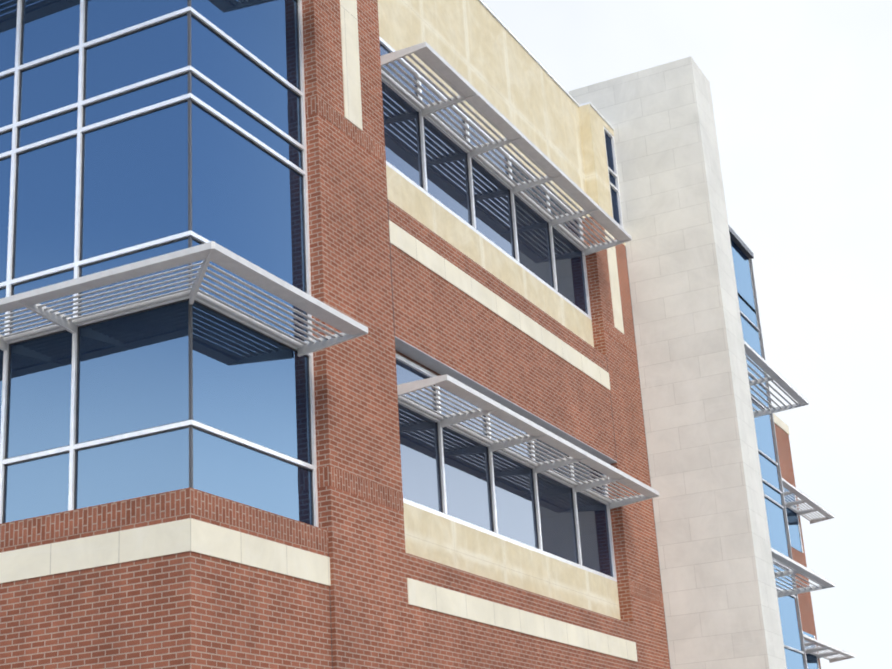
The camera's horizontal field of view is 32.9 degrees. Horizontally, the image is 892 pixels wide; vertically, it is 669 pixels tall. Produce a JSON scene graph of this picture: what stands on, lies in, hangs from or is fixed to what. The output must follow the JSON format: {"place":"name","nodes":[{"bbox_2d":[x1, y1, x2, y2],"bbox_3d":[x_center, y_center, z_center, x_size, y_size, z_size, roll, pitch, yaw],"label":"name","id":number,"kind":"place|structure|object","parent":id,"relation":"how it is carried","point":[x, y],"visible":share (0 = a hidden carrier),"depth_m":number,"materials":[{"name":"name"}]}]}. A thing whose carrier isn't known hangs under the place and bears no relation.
{"place":"outdoors","nodes":[
{"label":"outdoors","id":0,"kind":"place"},
{"bbox_2d":[0,0,578,563],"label":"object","id":1,"kind":"object","parent":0,"point":[190,238],"visible":0.23,"depth_m":15.78,"materials":[{"name":"silver metal"}]},
{"bbox_2d":[569,56,786,668],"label":"stone wall tower","id":2,"kind":"structure","parent":0,"point":[720,600],"depth_m":26.36,"materials":[{"name":"beige stone"}]},
{"bbox_2d":[482,0,891,668],"label":"sky","id":3,"kind":"structure","parent":0,"point":[801,90],"materials":[{"name":"white"}]},
{"label":"ground","id":4,"kind":"structure","parent":0,"visible":0},
{"bbox_2d":[0,0,820,668],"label":"facade brick walls","id":5,"kind":"structure","parent":4,"relation":"on","point":[188,610],"depth_m":17.55,"materials":[{"name":"red brick"}]},
{"bbox_2d":[0,96,663,605],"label":"soldier brick courses","id":6,"kind":"object","parent":5,"relation":"attached to","point":[170,504],"visible":0.9,"depth_m":14.68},
{"bbox_2d":[0,0,789,661],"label":"stone trim bands","id":7,"kind":"object","parent":5,"relation":"attached to","point":[178,536],"visible":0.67,"depth_m":18.10,"materials":[{"name":"beige stone"}]},
{"bbox_2d":[0,0,817,668],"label":"glazing","id":8,"kind":"structure","parent":5,"relation":"attached to","point":[248,206],"depth_m":15.72,"materials":[{"name":"blue glass"}]},
{"bbox_2d":[328,199,754,668],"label":"dark copings","id":9,"kind":"object","parent":8,"relation":"on","point":[741,245],"visible":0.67,"depth_m":36.11,"materials":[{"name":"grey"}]},
{"bbox_2d":[740,259,807,668],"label":"glass bay mullions","id":10,"kind":"object","parent":8,"relation":"attached to","point":[777,464],"visible":0.17,"depth_m":35.86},
{"bbox_2d":[0,0,818,668],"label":"window mullions","id":11,"kind":"object","parent":5,"relation":"attached to","point":[76,264],"depth_m":16.46,"materials":[{"name":"metal"}]},
{"bbox_2d":[0,42,854,662],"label":"sunshades","id":12,"kind":"object","parent":11,"relation":"attached to","point":[454,80],"visible":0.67,"depth_m":19.82,"materials":[{"name":"metal"}]},
{"bbox_2d":[380,43,612,576],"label":"windows","id":13,"kind":"structure","parent":11,"relation":"attached to","point":[468,498],"depth_m":21.34,"materials":[{"name":"blue glass"}]},
{"bbox_2d":[605,133,619,224],"bbox_3d":[3.027,-2.871,27.753,0.010,1.910,0.550,-13,-21,24],"label":"window","id":14,"kind":"structure","parent":11,"relation":"attached to","point":[612,178],"depth_m":27.81,"materials":[{"name":"blue glass"}]},
{"bbox_2d":[377,0,625,619],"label":"stucco wall panels","id":15,"kind":"object","parent":5,"relation":"attached to","point":[476,45],"visible":0.52,"depth_m":22.77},
{"bbox_2d":[395,336,616,463],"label":"steel lintels","id":16,"kind":"object","parent":5,"relation":"attached to","point":[419,356],"visible":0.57,"depth_m":20.54,"materials":[{"name":"grey metal"}]}
]}

